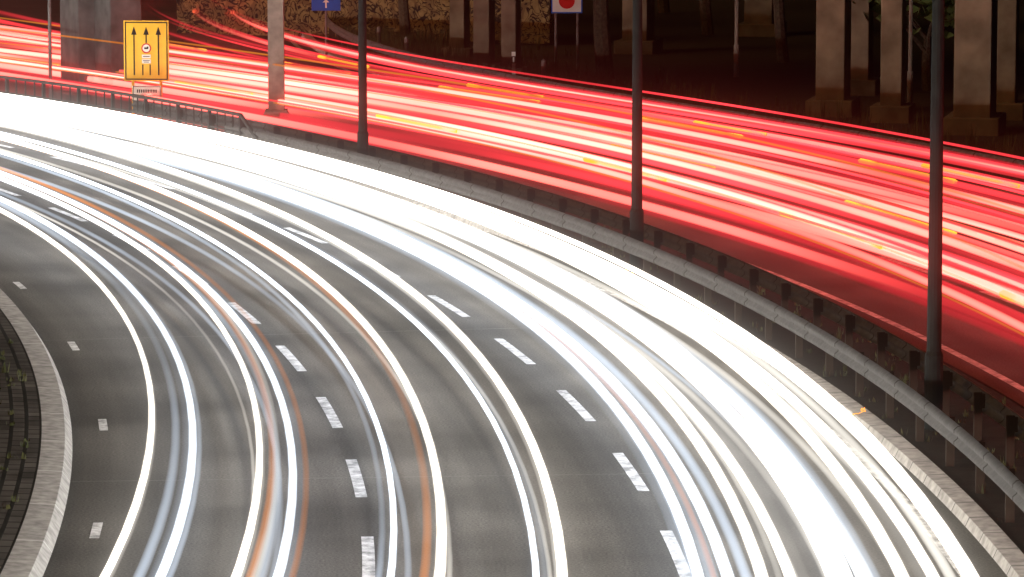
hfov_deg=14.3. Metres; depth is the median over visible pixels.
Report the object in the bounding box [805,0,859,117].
flyover column
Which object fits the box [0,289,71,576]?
kerb
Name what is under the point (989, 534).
median kerb
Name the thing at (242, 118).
bridge railing
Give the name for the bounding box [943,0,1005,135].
flyover column
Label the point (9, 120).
head trails
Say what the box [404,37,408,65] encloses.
bollard
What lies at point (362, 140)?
lamp pole
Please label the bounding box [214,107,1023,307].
lane line
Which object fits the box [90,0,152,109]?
bridge pier
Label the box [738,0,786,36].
flyover column
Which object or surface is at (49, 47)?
pole
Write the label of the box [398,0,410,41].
tree left of columns
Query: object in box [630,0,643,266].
lamp pole
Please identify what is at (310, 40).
kerb
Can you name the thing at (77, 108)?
light trails
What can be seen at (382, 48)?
guardrail
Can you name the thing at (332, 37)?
guardrail posts
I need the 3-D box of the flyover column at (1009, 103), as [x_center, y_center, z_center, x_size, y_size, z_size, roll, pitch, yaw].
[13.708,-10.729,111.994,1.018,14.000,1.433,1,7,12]
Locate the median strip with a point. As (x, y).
(989, 500)
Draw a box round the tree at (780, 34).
[773,0,788,61]
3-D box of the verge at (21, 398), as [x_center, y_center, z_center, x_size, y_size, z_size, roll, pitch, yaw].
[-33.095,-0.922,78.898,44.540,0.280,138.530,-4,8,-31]
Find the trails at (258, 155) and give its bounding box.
[88,123,286,163]
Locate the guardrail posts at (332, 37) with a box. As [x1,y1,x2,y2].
[329,19,1021,192]
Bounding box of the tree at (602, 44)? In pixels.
[593,0,614,79]
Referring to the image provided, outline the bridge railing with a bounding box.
[0,75,271,157]
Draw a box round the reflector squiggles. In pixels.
[622,269,865,420]
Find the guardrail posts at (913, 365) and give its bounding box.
[143,103,1017,465]
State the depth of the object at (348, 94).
92.15 m
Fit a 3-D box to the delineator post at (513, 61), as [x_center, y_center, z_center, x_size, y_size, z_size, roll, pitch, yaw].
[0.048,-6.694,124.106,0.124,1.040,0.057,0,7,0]
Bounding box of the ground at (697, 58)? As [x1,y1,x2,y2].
[7,0,1023,559]
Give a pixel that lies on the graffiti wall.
(239, 17)
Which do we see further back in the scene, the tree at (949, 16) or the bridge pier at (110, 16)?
the tree at (949, 16)
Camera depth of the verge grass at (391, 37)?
116.81 m
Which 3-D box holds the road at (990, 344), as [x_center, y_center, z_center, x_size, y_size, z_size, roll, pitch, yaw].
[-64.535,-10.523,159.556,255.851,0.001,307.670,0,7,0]
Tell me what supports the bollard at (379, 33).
on the ground at (697, 58)
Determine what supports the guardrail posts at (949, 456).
on the road at (438, 417)
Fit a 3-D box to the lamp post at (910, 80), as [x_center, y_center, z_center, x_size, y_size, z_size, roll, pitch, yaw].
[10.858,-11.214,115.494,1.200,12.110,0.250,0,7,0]
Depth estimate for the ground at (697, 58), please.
137.20 m
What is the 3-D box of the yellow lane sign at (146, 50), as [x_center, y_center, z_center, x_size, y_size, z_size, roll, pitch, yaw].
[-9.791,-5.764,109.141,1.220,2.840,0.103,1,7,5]
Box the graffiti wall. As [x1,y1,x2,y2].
[177,0,553,43]
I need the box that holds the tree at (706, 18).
[699,0,713,34]
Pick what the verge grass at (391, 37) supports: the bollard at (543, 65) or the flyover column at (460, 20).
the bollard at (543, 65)
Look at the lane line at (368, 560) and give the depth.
58.58 m
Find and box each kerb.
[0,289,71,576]
[17,118,1023,576]
[301,33,1023,202]
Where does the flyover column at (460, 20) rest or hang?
on the ground at (697, 58)
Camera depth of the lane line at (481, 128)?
92.05 m
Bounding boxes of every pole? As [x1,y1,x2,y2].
[48,0,51,100]
[357,0,368,178]
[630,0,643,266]
[924,0,944,429]
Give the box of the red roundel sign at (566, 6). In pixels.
[551,0,581,69]
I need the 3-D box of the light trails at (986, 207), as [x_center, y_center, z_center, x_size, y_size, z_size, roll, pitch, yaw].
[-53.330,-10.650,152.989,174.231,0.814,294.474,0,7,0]
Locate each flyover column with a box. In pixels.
[441,0,472,59]
[464,0,500,77]
[492,0,529,75]
[614,0,662,54]
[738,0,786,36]
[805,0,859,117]
[850,0,879,95]
[870,0,914,123]
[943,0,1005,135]
[996,0,1023,120]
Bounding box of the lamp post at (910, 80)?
[907,0,912,102]
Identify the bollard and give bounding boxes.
[377,26,380,42]
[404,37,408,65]
[541,59,545,79]
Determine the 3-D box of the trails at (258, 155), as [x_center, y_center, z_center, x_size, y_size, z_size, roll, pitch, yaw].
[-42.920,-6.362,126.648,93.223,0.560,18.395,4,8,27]
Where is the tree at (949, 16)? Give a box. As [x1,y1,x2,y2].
[852,0,954,90]
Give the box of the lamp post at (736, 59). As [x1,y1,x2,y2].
[734,0,738,76]
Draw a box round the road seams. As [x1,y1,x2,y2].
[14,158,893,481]
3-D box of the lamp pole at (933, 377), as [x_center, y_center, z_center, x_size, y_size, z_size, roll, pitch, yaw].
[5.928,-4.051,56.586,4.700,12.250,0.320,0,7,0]
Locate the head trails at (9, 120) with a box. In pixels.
[0,107,175,152]
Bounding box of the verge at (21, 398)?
[0,309,41,573]
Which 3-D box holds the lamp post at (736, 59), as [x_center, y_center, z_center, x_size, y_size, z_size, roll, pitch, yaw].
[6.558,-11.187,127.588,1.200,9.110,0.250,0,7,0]
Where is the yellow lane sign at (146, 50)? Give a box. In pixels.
[123,20,168,119]
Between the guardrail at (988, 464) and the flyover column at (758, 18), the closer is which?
the guardrail at (988, 464)
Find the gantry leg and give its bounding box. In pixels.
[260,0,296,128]
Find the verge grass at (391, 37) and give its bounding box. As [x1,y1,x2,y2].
[339,20,1023,189]
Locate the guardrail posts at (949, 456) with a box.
[243,140,1014,522]
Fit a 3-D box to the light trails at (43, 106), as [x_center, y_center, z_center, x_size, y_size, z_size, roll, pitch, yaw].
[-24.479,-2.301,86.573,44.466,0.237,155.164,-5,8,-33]
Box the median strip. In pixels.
[73,114,1023,553]
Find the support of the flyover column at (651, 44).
on the ground at (697, 58)
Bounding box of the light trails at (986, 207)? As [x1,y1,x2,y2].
[0,29,1023,291]
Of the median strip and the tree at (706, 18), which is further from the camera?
the tree at (706, 18)
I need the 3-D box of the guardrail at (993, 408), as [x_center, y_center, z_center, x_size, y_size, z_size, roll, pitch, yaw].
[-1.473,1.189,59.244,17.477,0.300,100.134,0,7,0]
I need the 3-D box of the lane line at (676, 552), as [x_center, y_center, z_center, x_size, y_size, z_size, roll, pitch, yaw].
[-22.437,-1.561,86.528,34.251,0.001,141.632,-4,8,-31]
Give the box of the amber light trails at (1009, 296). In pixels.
[9,44,1019,300]
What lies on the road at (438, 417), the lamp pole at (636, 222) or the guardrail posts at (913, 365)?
the guardrail posts at (913, 365)
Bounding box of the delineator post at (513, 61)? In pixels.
[512,52,515,74]
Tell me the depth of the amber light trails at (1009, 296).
89.17 m
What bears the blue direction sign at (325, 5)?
on the road at (990, 344)
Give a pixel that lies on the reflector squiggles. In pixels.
(862, 409)
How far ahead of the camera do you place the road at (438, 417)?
59.65 m
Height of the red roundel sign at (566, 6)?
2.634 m
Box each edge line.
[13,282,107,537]
[86,133,972,576]
[97,108,1023,391]
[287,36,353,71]
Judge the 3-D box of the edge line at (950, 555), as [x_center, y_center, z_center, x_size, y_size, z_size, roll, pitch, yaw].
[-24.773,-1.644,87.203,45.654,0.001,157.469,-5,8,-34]
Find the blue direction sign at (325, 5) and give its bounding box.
[312,0,339,62]
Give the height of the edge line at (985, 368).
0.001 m
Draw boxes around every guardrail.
[131,100,1023,441]
[224,124,1023,511]
[327,17,1023,167]
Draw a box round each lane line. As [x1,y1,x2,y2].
[0,23,906,215]
[0,144,692,576]
[0,188,374,576]
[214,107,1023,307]
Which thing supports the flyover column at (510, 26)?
on the ground at (697, 58)
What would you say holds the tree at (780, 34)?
on the ground at (697, 58)
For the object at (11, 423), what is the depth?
57.88 m
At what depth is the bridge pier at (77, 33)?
116.34 m
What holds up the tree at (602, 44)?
on the ground at (697, 58)
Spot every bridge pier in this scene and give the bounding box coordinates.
[53,0,94,105]
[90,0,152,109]
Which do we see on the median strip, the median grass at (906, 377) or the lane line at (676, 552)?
the median grass at (906, 377)
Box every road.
[0,0,1023,405]
[0,121,1007,576]
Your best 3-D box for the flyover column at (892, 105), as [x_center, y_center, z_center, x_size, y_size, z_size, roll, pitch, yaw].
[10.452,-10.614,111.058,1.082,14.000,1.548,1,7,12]
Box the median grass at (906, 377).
[174,131,1023,521]
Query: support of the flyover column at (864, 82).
on the ground at (697, 58)
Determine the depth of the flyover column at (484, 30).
128.01 m

